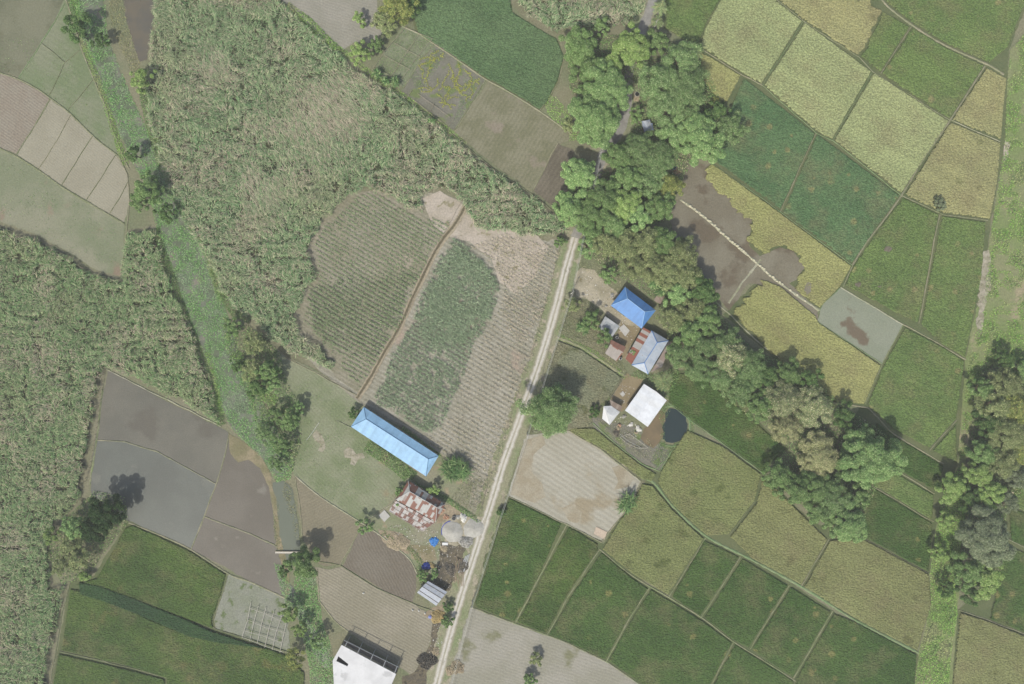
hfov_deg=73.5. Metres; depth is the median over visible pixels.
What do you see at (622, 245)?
tree
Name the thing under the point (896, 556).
field bank
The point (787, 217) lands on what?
field bank
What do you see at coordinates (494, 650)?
field
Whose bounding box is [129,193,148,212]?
tree
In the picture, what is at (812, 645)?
field bank
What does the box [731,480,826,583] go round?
rice crop
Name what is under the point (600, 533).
drying mat
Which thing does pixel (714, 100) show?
tree
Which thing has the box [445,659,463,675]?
straw heap
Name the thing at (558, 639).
field bank
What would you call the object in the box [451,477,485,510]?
brush
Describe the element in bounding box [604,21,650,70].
tree
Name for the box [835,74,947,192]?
rice crop
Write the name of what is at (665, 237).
tree
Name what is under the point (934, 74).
rice crop
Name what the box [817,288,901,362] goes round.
field
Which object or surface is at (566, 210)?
tree
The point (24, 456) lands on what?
sugarcane crop
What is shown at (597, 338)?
brush
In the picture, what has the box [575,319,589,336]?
banana clump
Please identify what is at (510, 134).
field
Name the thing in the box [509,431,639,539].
field
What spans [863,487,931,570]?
rice crop
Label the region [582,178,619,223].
tree
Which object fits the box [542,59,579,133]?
field
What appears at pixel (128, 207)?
field bank
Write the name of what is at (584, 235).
ditch
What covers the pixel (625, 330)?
yard slab
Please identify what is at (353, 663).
concrete building
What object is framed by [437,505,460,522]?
field
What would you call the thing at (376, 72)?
banana clump
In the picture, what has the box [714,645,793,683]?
rice crop
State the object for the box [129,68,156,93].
tree
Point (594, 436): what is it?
rice crop
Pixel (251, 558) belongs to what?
field
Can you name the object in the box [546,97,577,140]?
weeds
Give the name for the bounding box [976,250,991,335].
path
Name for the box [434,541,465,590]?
field
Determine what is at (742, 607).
rice crop
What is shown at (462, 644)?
power line
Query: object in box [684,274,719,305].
tree
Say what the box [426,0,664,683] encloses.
road verge
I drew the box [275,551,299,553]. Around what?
footbridge
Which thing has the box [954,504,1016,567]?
tree
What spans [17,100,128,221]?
field
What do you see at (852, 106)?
field bank
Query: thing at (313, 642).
tree
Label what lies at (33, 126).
field bank
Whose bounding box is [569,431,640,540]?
field bank
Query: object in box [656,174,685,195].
tree
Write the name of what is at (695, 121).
tree
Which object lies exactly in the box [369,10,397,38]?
tree
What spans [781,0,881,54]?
rice crop
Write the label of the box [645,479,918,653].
field bank
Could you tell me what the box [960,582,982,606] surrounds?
tree
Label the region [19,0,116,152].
field
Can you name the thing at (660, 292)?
banana clump
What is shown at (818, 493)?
tree
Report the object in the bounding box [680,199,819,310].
path
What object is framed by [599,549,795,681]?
field bank
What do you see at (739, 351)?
tree
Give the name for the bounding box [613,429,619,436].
waste heap
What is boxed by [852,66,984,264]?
field bank
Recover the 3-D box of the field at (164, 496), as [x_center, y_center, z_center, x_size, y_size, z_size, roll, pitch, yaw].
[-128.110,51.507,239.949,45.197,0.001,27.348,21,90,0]
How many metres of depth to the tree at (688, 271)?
231.92 m
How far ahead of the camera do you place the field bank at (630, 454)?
239.80 m
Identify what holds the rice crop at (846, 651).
on the field at (600, 546)
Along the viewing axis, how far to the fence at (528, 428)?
239.00 m
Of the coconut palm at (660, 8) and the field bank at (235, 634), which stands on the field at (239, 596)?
the field bank at (235, 634)
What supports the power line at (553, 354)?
attached to the utility pole
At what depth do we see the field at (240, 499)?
239.95 m
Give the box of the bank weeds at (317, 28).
[288,2,343,53]
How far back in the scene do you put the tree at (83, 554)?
233.45 m
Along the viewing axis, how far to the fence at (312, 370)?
239.09 m
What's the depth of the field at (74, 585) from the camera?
239.97 m
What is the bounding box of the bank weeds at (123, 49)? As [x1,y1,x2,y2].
[109,0,300,550]
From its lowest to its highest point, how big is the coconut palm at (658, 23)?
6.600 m
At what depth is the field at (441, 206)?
239.91 m
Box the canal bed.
[72,0,291,478]
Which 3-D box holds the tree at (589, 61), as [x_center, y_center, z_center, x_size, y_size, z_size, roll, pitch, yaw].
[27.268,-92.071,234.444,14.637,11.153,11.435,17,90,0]
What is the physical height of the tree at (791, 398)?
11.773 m
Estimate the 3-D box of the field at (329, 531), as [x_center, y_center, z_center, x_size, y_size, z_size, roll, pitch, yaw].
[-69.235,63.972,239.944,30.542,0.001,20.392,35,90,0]
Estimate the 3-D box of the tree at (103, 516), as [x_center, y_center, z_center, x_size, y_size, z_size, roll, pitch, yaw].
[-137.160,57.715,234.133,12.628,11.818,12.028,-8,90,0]
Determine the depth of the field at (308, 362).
239.96 m
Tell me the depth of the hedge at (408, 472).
239.62 m
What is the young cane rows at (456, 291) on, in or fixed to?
on the field at (368, 399)
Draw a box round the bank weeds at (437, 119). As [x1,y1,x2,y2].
[345,50,466,145]
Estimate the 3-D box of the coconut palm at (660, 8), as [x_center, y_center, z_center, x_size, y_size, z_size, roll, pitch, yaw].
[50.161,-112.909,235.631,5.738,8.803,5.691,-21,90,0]
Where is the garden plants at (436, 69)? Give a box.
[413,46,479,119]
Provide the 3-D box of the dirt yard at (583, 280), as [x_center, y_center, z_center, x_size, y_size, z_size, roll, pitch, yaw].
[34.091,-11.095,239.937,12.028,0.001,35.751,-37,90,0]
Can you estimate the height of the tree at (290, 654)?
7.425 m
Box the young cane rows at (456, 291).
[418,245,496,350]
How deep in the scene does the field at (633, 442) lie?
239.94 m
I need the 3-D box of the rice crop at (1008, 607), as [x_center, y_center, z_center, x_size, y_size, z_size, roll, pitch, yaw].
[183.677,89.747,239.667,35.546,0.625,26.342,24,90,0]
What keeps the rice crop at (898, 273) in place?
on the field at (999, 61)
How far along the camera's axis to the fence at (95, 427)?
239.26 m
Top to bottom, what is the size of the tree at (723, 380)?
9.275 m
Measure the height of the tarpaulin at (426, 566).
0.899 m
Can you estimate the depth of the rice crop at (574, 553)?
239.51 m
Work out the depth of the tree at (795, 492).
231.34 m
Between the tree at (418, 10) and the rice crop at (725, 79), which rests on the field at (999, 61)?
the rice crop at (725, 79)
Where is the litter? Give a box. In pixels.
[384,271,641,660]
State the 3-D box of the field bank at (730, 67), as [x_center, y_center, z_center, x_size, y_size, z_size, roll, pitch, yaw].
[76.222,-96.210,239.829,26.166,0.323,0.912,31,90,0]
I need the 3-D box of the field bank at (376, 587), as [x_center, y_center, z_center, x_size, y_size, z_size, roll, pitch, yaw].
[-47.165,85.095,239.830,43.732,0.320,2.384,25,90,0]
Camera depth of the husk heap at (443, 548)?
239.67 m
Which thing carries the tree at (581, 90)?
on the ground at (338, 634)
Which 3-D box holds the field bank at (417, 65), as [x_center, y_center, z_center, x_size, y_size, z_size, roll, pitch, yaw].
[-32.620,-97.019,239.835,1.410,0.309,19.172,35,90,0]
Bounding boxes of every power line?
[451,609,471,682]
[471,437,526,606]
[527,294,572,434]
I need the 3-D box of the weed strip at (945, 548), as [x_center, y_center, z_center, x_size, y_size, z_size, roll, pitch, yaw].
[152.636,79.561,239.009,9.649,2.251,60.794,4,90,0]
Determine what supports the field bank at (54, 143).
on the field at (87, 171)
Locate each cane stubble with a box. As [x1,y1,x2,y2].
[415,292,544,510]
[471,234,557,344]
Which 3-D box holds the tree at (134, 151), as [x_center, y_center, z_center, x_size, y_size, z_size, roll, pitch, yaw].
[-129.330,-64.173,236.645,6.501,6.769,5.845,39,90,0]
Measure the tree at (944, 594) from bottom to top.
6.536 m
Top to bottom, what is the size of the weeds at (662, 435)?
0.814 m
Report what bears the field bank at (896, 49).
on the field at (999, 61)
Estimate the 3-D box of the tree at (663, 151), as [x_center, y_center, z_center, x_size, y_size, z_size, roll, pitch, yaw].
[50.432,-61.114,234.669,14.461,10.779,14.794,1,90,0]
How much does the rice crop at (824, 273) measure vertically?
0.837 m
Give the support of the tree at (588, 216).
on the ground at (338, 634)
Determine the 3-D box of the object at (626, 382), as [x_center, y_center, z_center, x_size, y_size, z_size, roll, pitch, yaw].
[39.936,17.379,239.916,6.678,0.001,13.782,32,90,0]
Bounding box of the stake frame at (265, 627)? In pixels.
[242,603,285,652]
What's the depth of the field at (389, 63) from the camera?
239.95 m
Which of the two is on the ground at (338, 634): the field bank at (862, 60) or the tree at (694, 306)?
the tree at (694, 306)
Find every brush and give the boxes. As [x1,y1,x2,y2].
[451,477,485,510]
[558,297,627,374]
[580,261,621,292]
[596,418,666,464]
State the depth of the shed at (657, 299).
237.41 m
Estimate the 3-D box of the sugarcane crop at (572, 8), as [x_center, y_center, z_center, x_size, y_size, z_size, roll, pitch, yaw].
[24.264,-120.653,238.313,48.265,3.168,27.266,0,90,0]
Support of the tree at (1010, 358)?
on the ground at (338, 634)
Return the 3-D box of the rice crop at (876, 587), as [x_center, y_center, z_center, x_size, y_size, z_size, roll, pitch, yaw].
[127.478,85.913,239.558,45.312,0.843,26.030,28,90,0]
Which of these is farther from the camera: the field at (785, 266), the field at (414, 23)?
the field at (414, 23)
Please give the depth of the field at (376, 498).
239.97 m
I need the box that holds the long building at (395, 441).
[351,407,437,475]
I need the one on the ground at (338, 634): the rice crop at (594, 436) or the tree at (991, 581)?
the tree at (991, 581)
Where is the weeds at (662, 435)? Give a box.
[598,397,674,469]
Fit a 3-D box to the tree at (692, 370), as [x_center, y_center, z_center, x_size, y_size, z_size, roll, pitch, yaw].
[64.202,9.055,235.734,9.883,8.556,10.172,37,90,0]
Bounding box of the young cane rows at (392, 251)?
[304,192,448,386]
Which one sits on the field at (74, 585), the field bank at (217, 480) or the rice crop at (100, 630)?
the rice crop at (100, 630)
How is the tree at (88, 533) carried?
on the ground at (338, 634)
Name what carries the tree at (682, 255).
on the ground at (338, 634)
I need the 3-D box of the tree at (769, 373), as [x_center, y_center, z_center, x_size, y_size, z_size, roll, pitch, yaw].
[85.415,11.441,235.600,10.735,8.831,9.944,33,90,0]
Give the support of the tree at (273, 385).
on the ground at (338, 634)
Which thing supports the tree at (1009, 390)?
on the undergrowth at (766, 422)
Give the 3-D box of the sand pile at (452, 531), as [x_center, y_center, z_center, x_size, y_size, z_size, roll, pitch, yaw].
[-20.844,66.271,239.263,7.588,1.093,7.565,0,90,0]
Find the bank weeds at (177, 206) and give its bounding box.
[67,0,251,425]
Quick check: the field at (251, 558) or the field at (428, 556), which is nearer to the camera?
the field at (428, 556)
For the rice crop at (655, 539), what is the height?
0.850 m
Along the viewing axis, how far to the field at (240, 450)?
239.91 m
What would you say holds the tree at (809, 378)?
on the ground at (338, 634)
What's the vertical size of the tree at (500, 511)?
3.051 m
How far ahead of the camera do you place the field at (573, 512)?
239.91 m
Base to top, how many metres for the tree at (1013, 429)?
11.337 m
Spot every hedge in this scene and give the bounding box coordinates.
[363,426,479,521]
[381,530,433,583]
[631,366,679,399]
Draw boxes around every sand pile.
[442,521,462,541]
[463,519,483,537]
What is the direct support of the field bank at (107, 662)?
on the field at (74, 585)
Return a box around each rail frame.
[374,27,432,81]
[405,90,453,126]
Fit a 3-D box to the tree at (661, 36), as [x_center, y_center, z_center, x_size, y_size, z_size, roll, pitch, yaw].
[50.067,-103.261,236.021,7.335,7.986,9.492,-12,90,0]
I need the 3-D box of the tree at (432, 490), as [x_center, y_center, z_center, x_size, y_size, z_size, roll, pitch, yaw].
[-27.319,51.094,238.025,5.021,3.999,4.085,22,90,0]
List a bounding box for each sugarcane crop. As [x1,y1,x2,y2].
[0,227,220,683]
[145,0,568,369]
[518,0,646,31]
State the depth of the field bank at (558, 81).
239.80 m
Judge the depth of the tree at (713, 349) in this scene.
231.77 m
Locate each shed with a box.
[417,580,446,604]
[599,316,618,336]
[602,400,621,424]
[605,340,625,360]
[641,119,651,131]
[654,294,663,303]
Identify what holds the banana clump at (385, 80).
on the ground at (338, 634)
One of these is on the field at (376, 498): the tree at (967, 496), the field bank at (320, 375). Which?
the field bank at (320, 375)
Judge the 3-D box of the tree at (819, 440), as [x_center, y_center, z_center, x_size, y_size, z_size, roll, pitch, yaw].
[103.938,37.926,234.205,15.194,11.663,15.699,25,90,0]
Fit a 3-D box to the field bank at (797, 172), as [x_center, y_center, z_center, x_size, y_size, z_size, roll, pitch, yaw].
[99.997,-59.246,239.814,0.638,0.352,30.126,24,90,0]
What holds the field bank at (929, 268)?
on the field at (999, 61)
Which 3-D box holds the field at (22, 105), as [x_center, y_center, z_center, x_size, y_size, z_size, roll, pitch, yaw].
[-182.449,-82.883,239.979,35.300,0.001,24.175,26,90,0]
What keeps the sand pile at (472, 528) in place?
on the ground at (459, 521)
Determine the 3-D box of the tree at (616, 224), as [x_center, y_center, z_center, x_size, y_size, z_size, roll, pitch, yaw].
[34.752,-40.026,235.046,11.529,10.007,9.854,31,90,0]
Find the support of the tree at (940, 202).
on the ground at (338, 634)
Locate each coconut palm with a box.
[651,0,667,17]
[651,14,663,28]
[652,370,672,391]
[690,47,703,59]
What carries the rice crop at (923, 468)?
on the field at (999, 61)
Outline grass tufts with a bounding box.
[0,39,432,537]
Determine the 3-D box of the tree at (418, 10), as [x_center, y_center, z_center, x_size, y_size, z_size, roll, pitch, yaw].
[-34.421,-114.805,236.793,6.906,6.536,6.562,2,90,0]
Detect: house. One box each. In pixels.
[389,481,444,531]
[611,287,655,328]
[625,384,666,426]
[626,327,670,373]
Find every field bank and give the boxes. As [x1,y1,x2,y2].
[0,72,117,154]
[0,147,124,223]
[16,98,50,154]
[18,3,64,77]
[38,116,69,168]
[49,50,78,95]
[50,582,70,683]
[59,651,165,677]
[61,136,92,184]
[65,0,128,167]
[67,80,92,109]
[86,155,115,199]
[89,390,102,484]
[97,439,215,483]
[107,369,220,426]
[109,182,127,213]
[118,155,129,275]
[128,521,284,598]
[191,434,228,548]
[205,516,276,546]
[212,574,288,651]
[281,0,556,214]
[286,358,357,395]
[295,476,416,573]
[295,478,302,540]
[317,570,348,631]
[319,561,433,610]
[339,524,362,564]
[368,473,413,518]
[404,43,434,87]
[415,31,573,135]
[454,80,485,129]
[470,607,639,683]
[508,496,601,542]
[515,525,566,621]
[533,143,557,190]
[539,58,563,110]
[547,550,598,634]
[556,335,625,375]
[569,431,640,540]
[593,423,671,471]
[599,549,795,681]
[606,587,649,661]
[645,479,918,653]
[664,405,690,446]
[668,402,760,471]
[669,537,705,596]
[701,49,761,84]
[701,557,740,616]
[712,643,732,683]
[713,164,852,265]
[716,302,779,358]
[728,259,760,303]
[728,502,754,535]
[750,585,789,648]
[762,85,900,194]
[763,22,802,83]
[777,0,949,119]
[781,133,815,209]
[793,611,832,677]
[801,539,828,585]
[819,322,881,363]
[833,73,871,139]
[834,402,943,463]
[841,287,902,324]
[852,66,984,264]
[865,324,903,403]
[867,540,927,572]
[873,486,933,521]
[880,26,911,73]
[881,0,1003,74]
[899,472,934,493]
[902,195,987,220]
[904,324,965,359]
[918,214,939,322]
[930,420,956,449]
[952,120,999,141]
[959,610,1023,633]
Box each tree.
[43,526,60,545]
[51,555,69,574]
[59,516,84,539]
[60,11,91,43]
[60,535,83,559]
[68,547,90,572]
[78,571,91,580]
[80,513,108,542]
[88,493,126,530]
[90,32,109,47]
[124,145,147,162]
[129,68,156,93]
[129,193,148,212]
[133,170,165,204]
[152,203,177,224]
[223,316,241,339]
[229,360,243,372]
[241,358,259,381]
[244,331,266,355]
[246,375,269,399]
[253,360,282,381]
[254,423,273,446]
[263,378,280,393]
[265,406,284,424]
[268,455,283,471]
[272,433,293,455]
[277,603,297,622]
[278,565,287,578]
[280,406,300,430]
[282,545,319,577]
[285,647,305,669]
[290,620,307,636]
[291,401,304,414]
[309,633,325,649]
[348,39,370,66]
[348,407,358,418]
[352,11,366,28]
[355,518,373,534]
[367,35,383,54]
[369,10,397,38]
[378,0,419,25]
[395,485,404,495]
[406,0,421,17]
[416,569,428,581]
[426,485,440,494]
[431,567,438,579]
[441,615,454,627]
[442,602,453,611]
[496,508,506,516]
[515,382,579,438]
[523,673,537,683]
[529,652,542,666]
[551,190,580,227]
[553,236,567,247]
[558,25,597,67]
[560,157,599,199]
[561,297,581,311]
[562,116,576,131]
[567,95,621,149]
[568,54,607,85]
[572,84,600,104]
[572,200,610,238]
[577,234,598,259]
[581,309,599,330]
[582,58,633,112]
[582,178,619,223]
[587,227,620,257]
[589,404,599,418]
[592,16,609,36]
[596,327,612,347]
[599,264,616,284]
[600,142,636,168]
[602,212,628,237]
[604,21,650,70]
[604,189,641,224]
[606,227,638,267]
[610,164,644,191]
[614,128,658,169]
[620,252,650,279]
[623,201,652,235]
[629,105,643,124]
[631,226,662,260]
[632,166,668,202]
[634,253,667,282]
[637,59,677,110]
[640,140,680,182]
[642,191,675,220]
[645,226,685,258]
[646,28,668,55]
[646,86,689,126]
[654,116,689,151]
[654,255,684,290]
[655,301,689,332]
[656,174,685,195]
[659,39,703,78]
[662,67,710,118]
[662,235,698,272]
[663,282,691,309]
[664,342,693,369]
[671,123,725,167]
[673,319,710,348]
[674,111,715,146]
[674,261,702,291]
[675,296,706,323]
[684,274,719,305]
[684,354,712,381]
[685,332,718,365]
[691,303,720,335]
[699,359,732,390]
[701,109,716,132]
[705,325,742,360]
[708,101,731,119]
[711,96,721,107]
[713,109,750,144]
[714,336,747,378]
[721,376,756,413]
[729,348,766,389]
[734,394,749,414]
[742,387,775,423]
[747,360,777,390]
[756,377,803,418]
[761,457,796,490]
[768,415,804,443]
[769,356,801,385]
[772,470,811,504]
[791,385,833,427]
[794,368,824,394]
[796,430,838,477]
[797,455,821,481]
[797,471,837,508]
[804,471,853,516]
[806,496,831,524]
[820,515,843,532]
[829,446,860,477]
[829,499,867,542]
[833,399,854,427]
[837,431,908,489]
[840,423,874,453]
[846,482,869,510]
[927,542,949,561]
[934,197,946,210]
[934,472,966,504]
[935,510,953,532]
[936,580,959,597]
[947,551,983,591]
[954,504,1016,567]
[958,483,980,513]
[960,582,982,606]
[962,461,994,486]
[964,438,999,466]
[965,376,994,401]
[967,564,1004,600]
[971,411,1004,437]
[973,384,1010,421]
[978,481,1006,510]
[982,444,1020,478]
[985,415,1023,450]
[987,367,1023,401]
[992,392,1023,424]
[993,349,1015,373]
[993,492,1019,513]
[1004,467,1023,488]
[1005,436,1023,464]
[1009,358,1023,382]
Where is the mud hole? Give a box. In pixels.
[884,246,891,251]
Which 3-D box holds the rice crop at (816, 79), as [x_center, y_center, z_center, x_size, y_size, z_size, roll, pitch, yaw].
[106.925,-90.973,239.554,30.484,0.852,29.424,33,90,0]
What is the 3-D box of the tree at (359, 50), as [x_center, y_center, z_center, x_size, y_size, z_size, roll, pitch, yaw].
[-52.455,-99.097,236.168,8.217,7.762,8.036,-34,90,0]
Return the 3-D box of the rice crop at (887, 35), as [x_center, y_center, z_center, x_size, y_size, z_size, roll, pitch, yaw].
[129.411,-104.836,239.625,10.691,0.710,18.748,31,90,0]
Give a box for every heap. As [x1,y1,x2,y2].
[386,532,409,550]
[416,652,438,670]
[431,610,444,623]
[432,647,438,656]
[440,545,447,551]
[444,562,455,576]
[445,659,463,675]
[457,558,468,573]
[460,513,467,522]
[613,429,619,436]
[633,92,640,101]
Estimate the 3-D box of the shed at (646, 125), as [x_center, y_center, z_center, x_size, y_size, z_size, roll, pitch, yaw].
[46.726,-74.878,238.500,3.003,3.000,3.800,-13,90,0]
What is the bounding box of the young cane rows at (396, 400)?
[373,237,499,433]
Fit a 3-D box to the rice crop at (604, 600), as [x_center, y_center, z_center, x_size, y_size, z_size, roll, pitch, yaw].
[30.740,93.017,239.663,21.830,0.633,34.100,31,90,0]
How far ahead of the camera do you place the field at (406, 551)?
239.92 m
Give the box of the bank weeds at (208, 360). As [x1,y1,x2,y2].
[71,0,278,414]
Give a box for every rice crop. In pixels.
[54,654,164,683]
[62,589,303,683]
[78,525,224,627]
[79,582,269,649]
[475,499,560,619]
[518,527,597,632]
[532,341,620,433]
[549,553,647,658]
[570,428,655,480]
[603,483,702,593]
[609,589,730,683]
[658,430,760,534]
[666,0,718,43]
[673,541,738,614]
[701,0,801,82]
[701,53,739,101]
[704,559,786,646]
[705,164,850,306]
[712,79,814,207]
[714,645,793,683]
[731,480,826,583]
[734,280,879,403]
[752,587,829,676]
[765,23,870,137]
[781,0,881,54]
[783,135,898,261]
[795,614,916,683]
[805,539,930,649]
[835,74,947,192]
[846,198,937,321]
[861,12,908,70]
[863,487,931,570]
[869,328,963,446]
[874,423,942,488]
[874,475,932,518]
[883,28,983,117]
[887,0,1023,61]
[905,123,999,217]
[921,216,985,356]
[933,425,956,460]
[952,68,1006,138]
[953,612,1023,683]
[990,550,1023,631]
[1009,509,1023,544]
[1012,486,1023,509]
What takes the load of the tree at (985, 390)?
on the ground at (338, 634)
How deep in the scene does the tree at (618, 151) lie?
231.88 m
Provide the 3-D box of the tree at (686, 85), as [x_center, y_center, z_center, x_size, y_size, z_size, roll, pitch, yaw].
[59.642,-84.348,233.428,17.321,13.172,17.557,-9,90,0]
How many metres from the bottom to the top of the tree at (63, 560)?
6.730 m
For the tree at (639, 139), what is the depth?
231.54 m
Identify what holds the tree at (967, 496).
on the ground at (338, 634)
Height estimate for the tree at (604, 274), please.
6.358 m
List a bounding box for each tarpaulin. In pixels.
[421,562,430,569]
[429,537,438,546]
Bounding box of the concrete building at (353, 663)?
[333,636,399,683]
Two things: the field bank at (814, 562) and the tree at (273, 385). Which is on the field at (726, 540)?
the field bank at (814, 562)
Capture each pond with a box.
[273,481,299,562]
[288,584,331,667]
[662,408,687,442]
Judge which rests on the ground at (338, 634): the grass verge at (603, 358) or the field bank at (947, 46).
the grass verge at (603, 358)
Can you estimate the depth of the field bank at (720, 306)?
239.80 m
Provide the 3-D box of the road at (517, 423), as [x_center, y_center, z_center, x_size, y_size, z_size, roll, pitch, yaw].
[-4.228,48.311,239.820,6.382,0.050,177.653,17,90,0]
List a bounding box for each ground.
[0,0,1023,683]
[442,516,485,545]
[640,410,665,447]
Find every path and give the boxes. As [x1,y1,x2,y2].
[355,204,466,399]
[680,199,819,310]
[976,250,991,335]
[1003,141,1009,160]
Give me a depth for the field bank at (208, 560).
239.80 m
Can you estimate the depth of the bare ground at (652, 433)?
239.91 m
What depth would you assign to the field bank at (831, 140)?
239.80 m
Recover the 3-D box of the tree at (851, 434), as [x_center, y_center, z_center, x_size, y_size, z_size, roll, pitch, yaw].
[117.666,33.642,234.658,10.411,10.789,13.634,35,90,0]
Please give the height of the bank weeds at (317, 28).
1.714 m
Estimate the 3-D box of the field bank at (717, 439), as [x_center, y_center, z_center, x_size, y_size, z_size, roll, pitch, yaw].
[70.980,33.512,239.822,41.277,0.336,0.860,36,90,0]
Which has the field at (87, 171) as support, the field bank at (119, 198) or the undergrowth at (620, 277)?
the field bank at (119, 198)
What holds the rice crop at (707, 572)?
on the field at (600, 546)
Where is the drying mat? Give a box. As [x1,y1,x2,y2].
[594,527,606,539]
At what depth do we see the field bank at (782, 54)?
239.79 m
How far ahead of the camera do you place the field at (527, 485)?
239.91 m
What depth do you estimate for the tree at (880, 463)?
227.73 m
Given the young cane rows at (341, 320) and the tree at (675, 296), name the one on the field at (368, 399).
the young cane rows at (341, 320)
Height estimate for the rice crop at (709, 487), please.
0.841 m
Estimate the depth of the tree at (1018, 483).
234.17 m
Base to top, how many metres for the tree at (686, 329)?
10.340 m
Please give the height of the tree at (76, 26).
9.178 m
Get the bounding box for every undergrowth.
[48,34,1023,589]
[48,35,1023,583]
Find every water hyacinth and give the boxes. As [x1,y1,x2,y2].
[70,0,294,481]
[274,563,333,683]
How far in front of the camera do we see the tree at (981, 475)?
232.98 m
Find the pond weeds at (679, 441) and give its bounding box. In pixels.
[660,403,693,449]
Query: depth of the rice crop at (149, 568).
239.53 m
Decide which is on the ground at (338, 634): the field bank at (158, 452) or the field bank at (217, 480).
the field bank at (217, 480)
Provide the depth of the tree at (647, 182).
231.42 m
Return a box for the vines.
[418,50,479,108]
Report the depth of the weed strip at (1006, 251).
239.71 m
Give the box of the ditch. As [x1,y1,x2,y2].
[572,152,601,291]
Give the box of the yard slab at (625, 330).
[619,325,629,335]
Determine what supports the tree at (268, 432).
on the ground at (338, 634)
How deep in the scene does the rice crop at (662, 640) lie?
239.51 m
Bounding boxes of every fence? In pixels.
[84,369,104,481]
[270,342,353,394]
[368,295,415,388]
[471,274,568,604]
[482,248,559,502]
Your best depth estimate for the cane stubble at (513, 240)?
239.39 m
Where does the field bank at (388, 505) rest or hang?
on the field at (376, 498)
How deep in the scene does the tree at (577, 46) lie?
230.60 m
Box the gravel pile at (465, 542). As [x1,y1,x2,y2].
[458,536,472,547]
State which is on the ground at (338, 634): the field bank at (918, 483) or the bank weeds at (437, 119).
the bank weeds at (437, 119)
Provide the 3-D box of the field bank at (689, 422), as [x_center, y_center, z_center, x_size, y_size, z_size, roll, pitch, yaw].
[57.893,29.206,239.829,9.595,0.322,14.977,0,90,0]
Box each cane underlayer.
[0,229,212,683]
[148,0,564,368]
[518,0,643,28]
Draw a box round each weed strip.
[915,463,969,683]
[931,499,963,654]
[959,38,1023,461]
[961,34,1023,456]
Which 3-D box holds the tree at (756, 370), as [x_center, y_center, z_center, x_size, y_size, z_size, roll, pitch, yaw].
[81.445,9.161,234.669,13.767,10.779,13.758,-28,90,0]
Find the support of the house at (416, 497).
on the yard at (434, 476)
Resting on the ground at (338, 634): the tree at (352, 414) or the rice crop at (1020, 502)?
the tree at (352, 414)
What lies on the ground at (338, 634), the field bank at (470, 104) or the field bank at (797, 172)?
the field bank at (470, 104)
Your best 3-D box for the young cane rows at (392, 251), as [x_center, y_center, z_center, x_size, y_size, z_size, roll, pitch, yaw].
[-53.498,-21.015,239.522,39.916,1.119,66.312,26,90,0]
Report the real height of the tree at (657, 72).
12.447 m
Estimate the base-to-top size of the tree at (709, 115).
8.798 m
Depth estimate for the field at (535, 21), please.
239.97 m
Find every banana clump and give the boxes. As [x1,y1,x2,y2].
[278,448,288,459]
[372,68,382,80]
[381,77,390,85]
[390,76,399,88]
[427,118,435,122]
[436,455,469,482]
[455,464,473,481]
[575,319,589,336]
[613,490,639,517]
[649,280,659,289]
[653,285,669,298]
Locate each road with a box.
[431,236,579,683]
[571,0,656,238]
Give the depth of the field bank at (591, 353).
239.80 m
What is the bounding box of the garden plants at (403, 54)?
[376,28,431,82]
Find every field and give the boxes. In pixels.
[0,0,63,76]
[0,74,48,153]
[0,150,123,276]
[0,225,220,683]
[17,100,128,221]
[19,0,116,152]
[52,522,303,683]
[91,441,214,547]
[95,371,227,482]
[123,0,156,61]
[144,0,564,370]
[192,518,284,595]
[205,439,275,543]
[214,574,290,650]
[228,433,289,596]
[276,352,410,520]
[282,0,382,49]
[295,477,360,565]
[297,193,559,510]
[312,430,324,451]
[315,567,431,673]
[343,526,416,601]
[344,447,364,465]
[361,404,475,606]
[376,27,433,86]
[378,529,410,553]
[402,45,484,129]
[402,623,440,683]
[409,1,563,110]
[410,545,436,562]
[422,191,547,293]
[423,605,445,622]
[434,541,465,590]
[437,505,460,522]
[448,608,636,683]
[454,82,570,189]
[472,497,917,683]
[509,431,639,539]
[510,0,635,35]
[511,435,545,502]
[529,341,653,482]
[534,143,573,205]
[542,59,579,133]
[562,503,581,522]
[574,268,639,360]
[592,417,668,469]
[601,428,930,652]
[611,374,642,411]
[612,464,633,490]
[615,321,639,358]
[663,0,1023,572]
[668,370,788,470]
[670,163,817,319]
[723,284,879,408]
[759,247,803,284]
[804,282,810,293]
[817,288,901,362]
[915,35,1023,683]
[952,481,1023,683]
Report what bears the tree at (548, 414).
on the ground at (338, 634)
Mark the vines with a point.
(469, 81)
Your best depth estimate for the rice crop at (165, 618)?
239.30 m
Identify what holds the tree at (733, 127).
on the ground at (338, 634)
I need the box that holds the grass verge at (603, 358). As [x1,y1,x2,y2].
[557,334,623,377]
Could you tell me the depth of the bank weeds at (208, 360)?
239.78 m
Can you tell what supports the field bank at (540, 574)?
on the field at (600, 546)
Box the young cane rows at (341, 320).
[307,273,414,358]
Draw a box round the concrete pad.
[379,510,389,521]
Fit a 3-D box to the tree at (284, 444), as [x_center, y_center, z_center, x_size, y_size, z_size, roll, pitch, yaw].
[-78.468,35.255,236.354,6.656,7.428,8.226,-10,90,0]
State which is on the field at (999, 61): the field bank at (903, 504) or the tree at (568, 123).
the field bank at (903, 504)
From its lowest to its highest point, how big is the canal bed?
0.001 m
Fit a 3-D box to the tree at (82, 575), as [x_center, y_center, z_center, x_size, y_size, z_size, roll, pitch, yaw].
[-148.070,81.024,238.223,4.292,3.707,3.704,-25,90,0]
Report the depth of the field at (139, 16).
239.91 m

